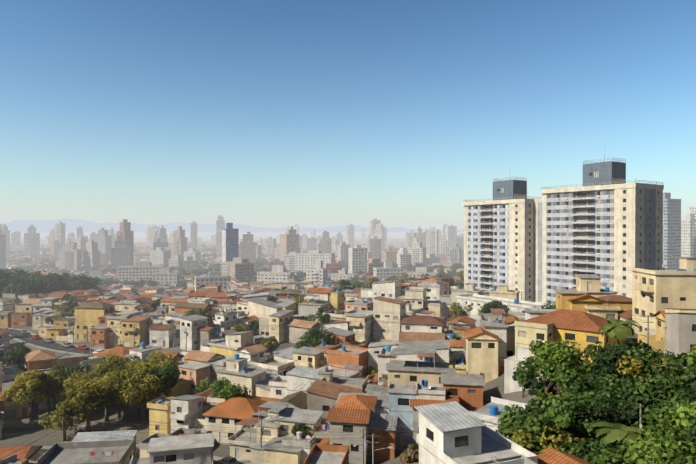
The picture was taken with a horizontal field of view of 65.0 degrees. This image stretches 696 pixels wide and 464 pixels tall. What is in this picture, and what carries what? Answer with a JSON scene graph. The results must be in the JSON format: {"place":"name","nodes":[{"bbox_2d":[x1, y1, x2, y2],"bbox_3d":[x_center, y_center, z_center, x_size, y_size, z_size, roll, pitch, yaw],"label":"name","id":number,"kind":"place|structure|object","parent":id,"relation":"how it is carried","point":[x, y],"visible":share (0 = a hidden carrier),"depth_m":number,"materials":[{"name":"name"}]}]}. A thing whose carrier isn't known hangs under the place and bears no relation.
{"place":"outdoors","nodes":[
{"label":"outdoors","id":0,"kind":"place"},
{"bbox_2d":[0,328,269,463],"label":"roads","id":1,"kind":"structure","parent":0,"point":[41,343],"depth_m":189.65,"materials":[{"name":"grey asphalt"}]},
{"bbox_2d":[4,328,418,463],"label":"cars","id":2,"kind":"object","parent":1,"relation":"on","point":[84,347],"visible":0.17,"depth_m":182.47,"materials":[{"name":"paint"}]},
{"bbox_2d":[0,218,463,232],"bbox_3d":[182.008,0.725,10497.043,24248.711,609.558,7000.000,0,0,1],"label":"mountain ridge","id":3,"kind":"structure","parent":0,"point":[45,226],"depth_m":13102.07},
{"bbox_2d":[0,232,637,463],"bbox_3d":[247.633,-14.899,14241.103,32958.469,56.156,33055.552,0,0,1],"label":"terrain","id":4,"kind":"structure","parent":0,"point":[491,388],"depth_m":123.78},
{"bbox_2d":[7,245,399,255],"bbox_3d":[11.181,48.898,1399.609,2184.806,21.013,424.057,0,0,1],"label":"buildings","id":5,"kind":"structure","parent":4,"relation":"on","point":[141,250],"depth_m":1386.92,"materials":[{"name":"concrete"}]},
{"bbox_2d":[10,240,405,243],"bbox_3d":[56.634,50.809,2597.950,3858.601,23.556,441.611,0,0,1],"label":"buildings","id":6,"kind":"structure","parent":4,"relation":"on","point":[41,242],"depth_m":2605.72,"materials":[{"name":"concrete"}]},
{"bbox_2d":[10,238,405,241],"bbox_3d":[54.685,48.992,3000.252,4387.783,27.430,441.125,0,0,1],"label":"houses","id":7,"kind":"structure","parent":4,"relation":"on","point":[41,239],"depth_m":2980.65,"materials":[{"name":"concrete"}]},
{"bbox_2d":[43,238,405,240],"bbox_3d":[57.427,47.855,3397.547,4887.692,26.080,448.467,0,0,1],"label":"houses","id":8,"kind":"structure","parent":4,"relation":"on","point":[255,239],"depth_m":3346.32,"materials":[{"name":"concrete"}]},
{"bbox_2d":[0,219,463,271],"bbox_3d":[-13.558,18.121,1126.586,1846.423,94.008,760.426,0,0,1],"label":"skyline","id":9,"kind":"structure","parent":4,"relation":"on","point":[174,249],"depth_m":914.60,"materials":[{"name":"concrete"}]},
{"bbox_2d":[0,268,463,337],"bbox_3d":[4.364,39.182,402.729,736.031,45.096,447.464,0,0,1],"label":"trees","id":10,"kind":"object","parent":4,"relation":"on","point":[130,297],"depth_m":250.52,"materials":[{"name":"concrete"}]},
{"bbox_2d":[1,238,463,274],"bbox_3d":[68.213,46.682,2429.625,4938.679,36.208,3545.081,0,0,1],"label":"distant buildings","id":11,"kind":"structure","parent":4,"relation":"on","point":[51,264],"depth_m":967.01,"materials":[{"name":"grey concrete"}]},
{"bbox_2d":[12,266,452,278],"bbox_3d":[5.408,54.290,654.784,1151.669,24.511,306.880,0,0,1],"label":"buildings","id":12,"kind":"structure","parent":4,"relation":"on","point":[114,275],"depth_m":735.86,"materials":[{"name":"concrete"}]},
{"bbox_2d":[6,253,463,270],"bbox_3d":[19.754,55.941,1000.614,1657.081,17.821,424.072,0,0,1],"label":"buildings","id":13,"kind":"structure","parent":4,"relation":"on","point":[18,260],"depth_m":1019.72,"materials":[{"name":"concrete"}]},
{"bbox_2d":[10,243,463,248],"bbox_3d":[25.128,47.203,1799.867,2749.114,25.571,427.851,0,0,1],"label":"buildings","id":14,"kind":"structure","parent":4,"relation":"on","point":[398,246],"depth_m":1761.56,"materials":[{"name":"concrete"}]},
{"bbox_2d":[10,242,463,245],"bbox_3d":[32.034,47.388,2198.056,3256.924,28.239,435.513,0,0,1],"label":"houses","id":15,"kind":"structure","parent":4,"relation":"on","point":[388,243],"depth_m":2212.02,"materials":[{"name":"concrete"}]},
{"bbox_2d":[11,215,463,249],"bbox_3d":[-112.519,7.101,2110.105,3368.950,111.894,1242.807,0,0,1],"label":"skyline","id":16,"kind":"structure","parent":4,"relation":"on","point":[378,229],"depth_m":1688.93,"materials":[{"name":"concrete"}]},
{"bbox_2d":[0,294,622,463],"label":"special houses","id":17,"kind":"structure","parent":4,"relation":"on","point":[454,432],"depth_m":86.75,"materials":[{"name":"concrete"}]},
{"bbox_2d":[0,282,665,463],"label":"street poles","id":18,"kind":"object","parent":4,"relation":"on","point":[260,419],"visible":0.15,"depth_m":100.46,"materials":[{"name":"concrete"}]},
{"bbox_2d":[0,308,641,463],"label":"pole wires","id":19,"kind":"object","parent":18,"relation":"attached to","point":[364,445],"visible":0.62,"depth_m":95.70,"materials":[{"name":"rubber"}]},
{"bbox_2d":[0,262,668,296],"bbox_3d":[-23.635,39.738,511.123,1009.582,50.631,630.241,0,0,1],"label":"trees","id":20,"kind":"object","parent":4,"relation":"on","point":[23,281],"visible":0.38,"depth_m":342.34,"materials":[{"name":"green plant"}]},
{"bbox_2d":[0,257,695,463],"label":"houses","id":21,"kind":"structure","parent":4,"relation":"on","point":[422,355],"depth_m":119.53,"materials":[{"name":"concrete"}]},
{"bbox_2d":[0,273,695,463],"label":"trees","id":22,"kind":"object","parent":4,"relation":"on","point":[657,385],"visible":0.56,"depth_m":74.23,"materials":[{"name":"green plant"}]},
{"bbox_2d":[87,193,695,291],"bbox_3d":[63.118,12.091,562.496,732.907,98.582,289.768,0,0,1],"label":"skyline","id":23,"kind":"structure","parent":4,"relation":"on","point":[318,267],"depth_m":518.48,"materials":[{"name":"concrete"}]},
{"bbox_2d":[463,177,541,302],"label":"tower","id":24,"kind":"structure","parent":4,"relation":"on","point":[503,237],"depth_m":221.43,"materials":[{"name":"concrete"}]},
{"bbox_2d":[541,158,663,304],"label":"tower","id":25,"kind":"structure","parent":4,"relation":"on","point":[604,223],"depth_m":183.18,"materials":[{"name":"concrete"}]},
{"bbox_2d":[0,0,695,228],"label":"sky","id":26,"kind":"structure","parent":0,"point":[255,113],"materials":[{"name":"blue"}]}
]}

